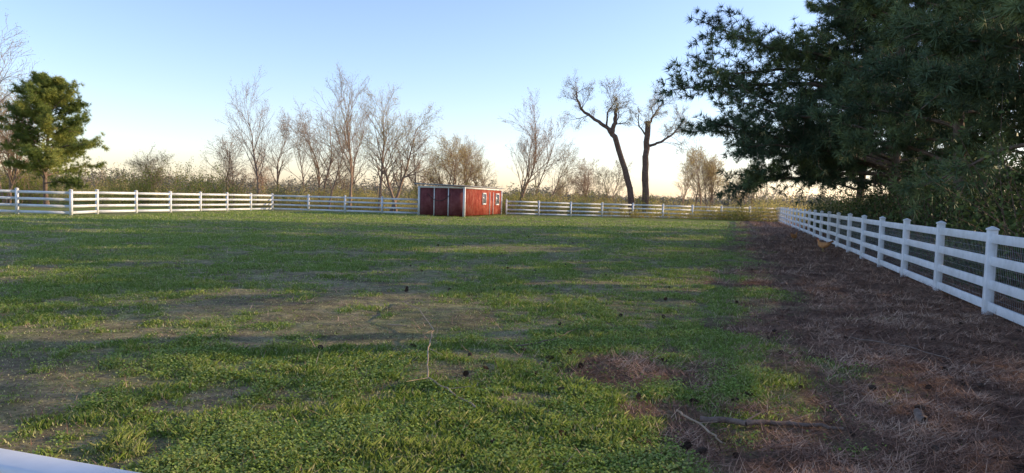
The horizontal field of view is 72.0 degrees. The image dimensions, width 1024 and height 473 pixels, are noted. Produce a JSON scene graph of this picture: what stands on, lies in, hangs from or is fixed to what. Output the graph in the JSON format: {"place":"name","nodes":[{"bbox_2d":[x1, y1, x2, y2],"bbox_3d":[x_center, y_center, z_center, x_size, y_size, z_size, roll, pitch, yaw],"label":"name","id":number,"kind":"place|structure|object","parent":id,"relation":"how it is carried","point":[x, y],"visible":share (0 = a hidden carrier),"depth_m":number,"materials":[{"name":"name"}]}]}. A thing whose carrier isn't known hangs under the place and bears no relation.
{"place":"outdoors","nodes":[
{"label":"outdoors","id":0,"kind":"place"},
{"bbox_2d":[0,210,1016,472],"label":"grass","id":1,"kind":"structure","parent":0,"point":[126,440],"depth_m":7.04,"materials":[{"name":"green plant"}]},
{"bbox_2d":[0,190,1023,472],"bbox_3d":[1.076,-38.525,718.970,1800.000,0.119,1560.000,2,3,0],"label":"ground","id":2,"kind":"structure","parent":0,"point":[426,332],"depth_m":9.32,"materials":[{"name":"brown soil"}]},
{"bbox_2d":[0,89,38,202],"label":"bare tree","id":3,"kind":"object","parent":2,"relation":"on","point":[12,174],"visible":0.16,"depth_m":56.29,"materials":[{"name":"brown plant"}]},
{"bbox_2d":[0,82,45,202],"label":"bare tree","id":4,"kind":"object","parent":2,"relation":"on","point":[11,184],"visible":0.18,"depth_m":54.87,"materials":[{"name":"brown plant"}]},
{"bbox_2d":[0,13,52,134],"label":"bare tree","id":5,"kind":"object","parent":2,"relation":"on","point":[18,46],"visible":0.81,"depth_m":50.41,"materials":[{"name":"brown plant"}]},
{"bbox_2d":[0,65,56,201],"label":"bare tree","id":6,"kind":"object","parent":2,"relation":"on","point":[3,110],"visible":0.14,"depth_m":58.99,"materials":[{"name":"brown plant"}]},
{"bbox_2d":[0,70,110,204],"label":"pine tree","id":7,"kind":"object","parent":2,"relation":"on","point":[48,96],"visible":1,"depth_m":49.94,"materials":[{"name":"green plant"}]},
{"bbox_2d":[0,448,138,472],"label":"white fence","id":8,"kind":"object","parent":2,"relation":"on","point":[12,461],"visible":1,"depth_m":0.76,"materials":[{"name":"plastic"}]},
{"bbox_2d":[121,142,174,202],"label":"bare tree","id":9,"kind":"object","parent":2,"relation":"on","point":[140,165],"visible":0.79,"depth_m":69.57,"materials":[{"name":"brown plant"}]},
{"bbox_2d":[0,188,420,215],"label":"white fence","id":10,"kind":"object","parent":2,"relation":"on","point":[70,199],"visible":0.93,"depth_m":47.22,"materials":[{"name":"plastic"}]},
{"bbox_2d":[198,122,260,206],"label":"bare tree","id":11,"kind":"object","parent":2,"relation":"on","point":[230,168],"visible":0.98,"depth_m":65.13,"materials":[{"name":"brown plant"}]},
{"bbox_2d":[215,67,284,205],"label":"bare tree","id":12,"kind":"object","parent":2,"relation":"on","point":[252,141],"visible":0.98,"depth_m":70.72,"materials":[{"name":"brown plant"}]},
{"bbox_2d":[243,143,276,196],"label":"bare tree","id":13,"kind":"object","parent":2,"relation":"on","point":[262,181],"visible":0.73,"depth_m":84.49,"materials":[{"name":"brown plant"}]},
{"bbox_2d":[248,107,314,197],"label":"bare tree","id":14,"kind":"object","parent":2,"relation":"on","point":[279,156],"visible":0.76,"depth_m":75.18,"materials":[{"name":"brown plant"}]},
{"bbox_2d":[268,120,326,193],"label":"bare tree","id":15,"kind":"object","parent":2,"relation":"on","point":[300,145],"visible":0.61,"depth_m":75.50,"materials":[{"name":"brown plant"}]},
{"bbox_2d":[276,90,366,202],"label":"bare tree","id":16,"kind":"object","parent":2,"relation":"on","point":[312,149],"visible":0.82,"depth_m":71.55,"materials":[{"name":"brown plant"}]},
{"bbox_2d":[315,143,356,193],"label":"bare tree","id":17,"kind":"object","parent":2,"relation":"on","point":[344,180],"visible":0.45,"depth_m":91.43,"materials":[{"name":"brown plant"}]},
{"bbox_2d":[308,115,364,208],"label":"bare tree","id":18,"kind":"object","parent":2,"relation":"on","point":[335,183],"visible":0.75,"depth_m":66.03,"materials":[{"name":"brown plant"}]},
{"bbox_2d":[309,60,375,209],"bbox_3d":[-14.029,-8.605,60.345,6.036,13.100,6.623,-2,4,-44],"label":"bare tree","id":19,"kind":"object","parent":2,"relation":"on","point":[346,123],"visible":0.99,"depth_m":60.71,"materials":[{"name":"brown plant"}]},
{"bbox_2d":[332,98,380,185],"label":"bare tree","id":20,"kind":"object","parent":2,"relation":"on","point":[355,150],"visible":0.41,"depth_m":77.91,"materials":[{"name":"brown plant"}]},
{"bbox_2d":[343,82,429,210],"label":"bare tree","id":21,"kind":"object","parent":2,"relation":"on","point":[383,160],"visible":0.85,"depth_m":69.06,"materials":[{"name":"brown bark"}]},
{"bbox_2d":[349,103,445,211],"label":"bare tree","id":22,"kind":"object","parent":2,"relation":"on","point":[401,180],"visible":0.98,"depth_m":65.57,"materials":[{"name":"brown plant"}]},
{"bbox_2d":[0,149,802,220],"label":"olive shrub thicket","id":23,"kind":"object","parent":2,"relation":"on","point":[23,181],"visible":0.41,"depth_m":63.23,"materials":[{"name":"green plant"}]},
{"bbox_2d":[387,118,429,201],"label":"bare tree","id":24,"kind":"object","parent":2,"relation":"on","point":[412,168],"visible":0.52,"depth_m":75.12,"materials":[{"name":"brown plant"}]},
{"bbox_2d":[28,176,814,222],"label":"brush thicket","id":25,"kind":"object","parent":2,"relation":"on","point":[632,214],"visible":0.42,"depth_m":68.94,"materials":[{"name":"brown plant"}]},
{"bbox_2d":[402,146,443,191],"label":"bare tree","id":26,"kind":"object","parent":2,"relation":"on","point":[418,178],"visible":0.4,"depth_m":94.27,"materials":[{"name":"brown plant"}]},
{"bbox_2d":[402,301,475,406],"bbox_3d":[-1.113,1.083,7.931,0.526,0.128,5.376,1,3,-14],"label":"fallen branch","id":27,"kind":"object","parent":2,"relation":"on","point":[471,403],"visible":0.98,"depth_m":6.29,"materials":[{"name":"brown wood"}]},
{"bbox_2d":[0,160,879,209],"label":"distant trees","id":28,"kind":"object","parent":2,"relation":"on","point":[314,187],"visible":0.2,"depth_m":208.03,"materials":[{"name":"brown plant"}]},
{"bbox_2d":[419,128,481,185],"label":"bare tree","id":29,"kind":"object","parent":2,"relation":"on","point":[448,162],"visible":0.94,"depth_m":74.19,"materials":[{"name":"brown plant"}]},
{"bbox_2d":[415,183,503,216],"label":"red shed","id":30,"kind":"structure","parent":2,"relation":"on","point":[453,200],"depth_m":55.67,"materials":[{"name":"red paint"}]},
{"bbox_2d":[420,188,462,215],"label":"doors","id":31,"kind":"structure","parent":30,"relation":"in","point":[456,195],"depth_m":55.37,"materials":[{"name":"red paint"}]},
{"bbox_2d":[483,194,498,203],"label":"windows","id":32,"kind":"structure","parent":30,"relation":"in","point":[483,194],"depth_m":63.78,"materials":[{"name":"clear glass"}]},
{"bbox_2d":[433,133,486,185],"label":"bare tree","id":33,"kind":"object","parent":2,"relation":"on","point":[479,166],"visible":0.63,"depth_m":77.68,"materials":[{"name":"brown bark"}]},
{"bbox_2d":[0,226,927,472],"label":"clover patch","id":34,"kind":"object","parent":2,"relation":"on","point":[375,430],"visible":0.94,"depth_m":6.18,"materials":[{"name":"green plant"}]},
{"bbox_2d":[447,132,484,185],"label":"bare tree","id":35,"kind":"object","parent":2,"relation":"on","point":[467,158],"visible":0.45,"depth_m":79.46,"materials":[{"name":"brown plant"}]},
{"bbox_2d":[455,139,499,188],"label":"bare tree","id":36,"kind":"object","parent":2,"relation":"on","point":[482,182],"visible":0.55,"depth_m":84.17,"materials":[{"name":"brown plant"}]},
{"bbox_2d":[0,214,1023,472],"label":"pine straw","id":37,"kind":"object","parent":2,"relation":"on","point":[924,450],"visible":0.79,"depth_m":6.77,"materials":[{"name":"brown plant"}]},
{"bbox_2d":[850,337,950,359],"bbox_3d":[4.501,1.277,8.157,0.156,0.035,1.235,0,4,-27],"label":"fallen branch","id":38,"kind":"object","parent":37,"relation":"on","point":[898,345],"visible":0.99,"depth_m":8.22,"materials":[{"name":"brown wood"}]},
{"bbox_2d":[498,86,564,203],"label":"bare tree","id":39,"kind":"object","parent":2,"relation":"on","point":[534,142],"visible":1,"depth_m":71.31,"materials":[{"name":"brown plant"}]},
{"bbox_2d":[520,112,574,197],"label":"bare tree","id":40,"kind":"object","parent":2,"relation":"on","point":[551,146],"visible":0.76,"depth_m":78.10,"materials":[{"name":"grey plant"}]},
{"bbox_2d":[517,328,577,346],"bbox_3d":[0.504,1.170,8.184,0.178,0.034,1.337,4,4,35],"label":"fallen branch","id":41,"kind":"object","parent":2,"relation":"on","point":[545,340],"visible":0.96,"depth_m":7.92,"materials":[{"name":"brown wood"}]},
{"bbox_2d":[551,167,579,200],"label":"bare tree","id":42,"kind":"object","parent":2,"relation":"on","point":[562,189],"visible":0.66,"depth_m":98.38,"materials":[{"name":"brown plant"}]},
{"bbox_2d":[545,144,588,211],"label":"bare tree","id":43,"kind":"object","parent":2,"relation":"on","point":[571,162],"visible":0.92,"depth_m":79.55,"materials":[{"name":"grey plant"}]},
{"bbox_2d":[568,156,601,201],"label":"bare tree","id":44,"kind":"object","parent":2,"relation":"on","point":[583,179],"visible":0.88,"depth_m":85.57,"materials":[{"name":"brown plant"}]},
{"bbox_2d":[554,70,635,214],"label":"broken tree","id":45,"kind":"object","parent":2,"relation":"on","point":[614,136],"visible":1,"depth_m":69.38,"materials":[{"name":"brown plant"}]},
{"bbox_2d":[592,160,633,206],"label":"bare tree","id":46,"kind":"object","parent":2,"relation":"on","point":[611,177],"visible":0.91,"depth_m":79.73,"materials":[{"name":"brown plant"}]},
{"bbox_2d":[505,199,778,219],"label":"white fence","id":47,"kind":"object","parent":2,"relation":"on","point":[601,208],"visible":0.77,"depth_m":67.15,"materials":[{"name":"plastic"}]},
{"bbox_2d":[626,81,692,215],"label":"broken tree","id":48,"kind":"object","parent":2,"relation":"on","point":[645,166],"visible":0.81,"depth_m":69.46,"materials":[{"name":"brown plant"}]},
{"bbox_2d":[318,242,1023,471],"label":"pine cones","id":49,"kind":"object","parent":2,"relation":"on","point":[686,443],"visible":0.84,"depth_m":5.99,"materials":[{"name":"brown plant"}]},
{"bbox_2d":[672,152,701,212],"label":"bare tree","id":50,"kind":"object","parent":2,"relation":"on","point":[684,194],"visible":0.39,"depth_m":88.68,"materials":[{"name":"brown plant"}]},
{"bbox_2d":[676,410,722,443],"bbox_3d":[1.382,1.349,5.100,0.122,0.068,0.682,1,3,-15],"label":"fallen branch","id":51,"kind":"object","parent":2,"relation":"on","point":[702,425],"visible":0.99,"depth_m":5.05,"materials":[{"name":"grey wood"}]},
{"bbox_2d":[678,136,722,209],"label":"bare tree","id":52,"kind":"object","parent":2,"relation":"on","point":[695,173],"visible":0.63,"depth_m":79.53,"materials":[{"name":"brown plant"}]},
{"bbox_2d":[676,148,730,212],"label":"bare tree","id":53,"kind":"object","parent":2,"relation":"on","point":[709,170],"visible":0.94,"depth_m":71.67,"materials":[{"name":"brown plant"}]},
{"bbox_2d":[722,160,773,209],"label":"bare tree","id":54,"kind":"object","parent":2,"relation":"on","point":[746,191],"visible":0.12,"depth_m":74.78,"materials":[{"name":"grey plant"}]},
{"bbox_2d":[699,411,843,429],"bbox_3d":[1.909,1.372,5.282,1.023,0.071,0.308,2,3,0],"label":"fallen log","id":55,"kind":"object","parent":2,"relation":"on","point":[746,422],"visible":0.94,"depth_m":5.22,"materials":[{"name":"brown wood"}]},
{"bbox_2d":[788,232,796,240],"bbox_3d":[12.890,-0.011,32.178,0.537,0.409,0.306,0,4,-25],"label":"hen","id":56,"kind":"object","parent":2,"relation":"on","point":[793,236],"visible":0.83,"depth_m":32.14,"materials":[{"name":"brown"}]},
{"bbox_2d":[817,239,833,250],"bbox_3d":[11.303,0.315,25.430,0.336,0.450,0.590,0,4,-33],"label":"hen","id":57,"kind":"object","parent":2,"relation":"on","point":[822,245],"visible":0.89,"depth_m":25.36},
{"bbox_2d":[723,0,952,201],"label":"pine tree","id":58,"kind":"object","parent":2,"relation":"on","point":[811,6],"visible":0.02,"depth_m":37.30,"materials":[{"name":"green plant"}]},
{"bbox_2d":[653,0,1023,234],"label":"pine tree","id":59,"kind":"object","parent":2,"relation":"on","point":[780,51],"visible":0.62,"depth_m":27.83,"materials":[{"name":"green plant"}]},
{"bbox_2d":[777,207,1023,325],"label":"white fence","id":60,"kind":"object","parent":2,"relation":"on","point":[991,238],"visible":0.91,"depth_m":14.15,"materials":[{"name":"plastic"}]},
{"bbox_2d":[822,218,1023,310],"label":"wire mesh","id":61,"kind":"object","parent":60,"relation":"attached to","point":[934,258],"visible":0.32,"depth_m":14.06,"materials":[{"name":"grey metal"}]},
{"bbox_2d":[790,91,1023,303],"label":"shrub thicket","id":62,"kind":"object","parent":2,"relation":"on","point":[979,212],"visible":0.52,"depth_m":19.54,"materials":[{"name":"green plant"}]},
{"bbox_2d":[806,0,1023,241],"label":"pine tree","id":63,"kind":"object","parent":2,"relation":"on","point":[882,71],"visible":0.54,"depth_m":22.65,"materials":[{"name":"green plant"}]},
{"bbox_2d":[913,408,927,425],"bbox_3d":[3.164,1.395,5.460,0.098,0.080,0.300,3,4,27],"label":"wood chunk","id":64,"kind":"object","parent":2,"relation":"on","point":[920,414],"visible":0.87,"depth_m":5.40,"materials":[{"name":"grey plant"}]},
{"bbox_2d":[868,0,1023,221],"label":"pine tree","id":65,"kind":"object","parent":2,"relation":"on","point":[945,37],"visible":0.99,"depth_m":15.61,"materials":[{"name":"green plant"}]},
{"bbox_2d":[884,14,1012,198],"bbox_3d":[26.696,-7.617,44.896,8.742,15.248,8.561,3,4,24],"label":"pine tree","id":66,"kind":"object","parent":2,"relation":"on","point":[903,157],"visible":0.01,"depth_m":43.47,"materials":[{"name":"green plant"}]},
{"bbox_2d":[910,53,1023,204],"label":"pine tree","id":67,"kind":"object","parent":2,"relation":"on","point":[1020,139],"visible":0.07,"depth_m":33.69,"materials":[{"name":"green plant"}]},
{"bbox_2d":[962,27,1023,220],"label":"pine tree","id":68,"kind":"object","parent":2,"relation":"on","point":[1021,110],"visible":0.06,"depth_m":23.98,"materials":[{"name":"green plant"}]},
{"bbox_2d":[974,0,1023,35],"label":"pine tree","id":69,"kind":"object","parent":2,"relation":"on","point":[1012,8],"visible":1,"depth_m":12.15,"materials":[{"name":"green plant"}]},
{"bbox_2d":[0,0,1023,202],"label":"sky","id":70,"kind":"structure","parent":0,"point":[159,72],"materials":[{"name":"blue"}]}
]}

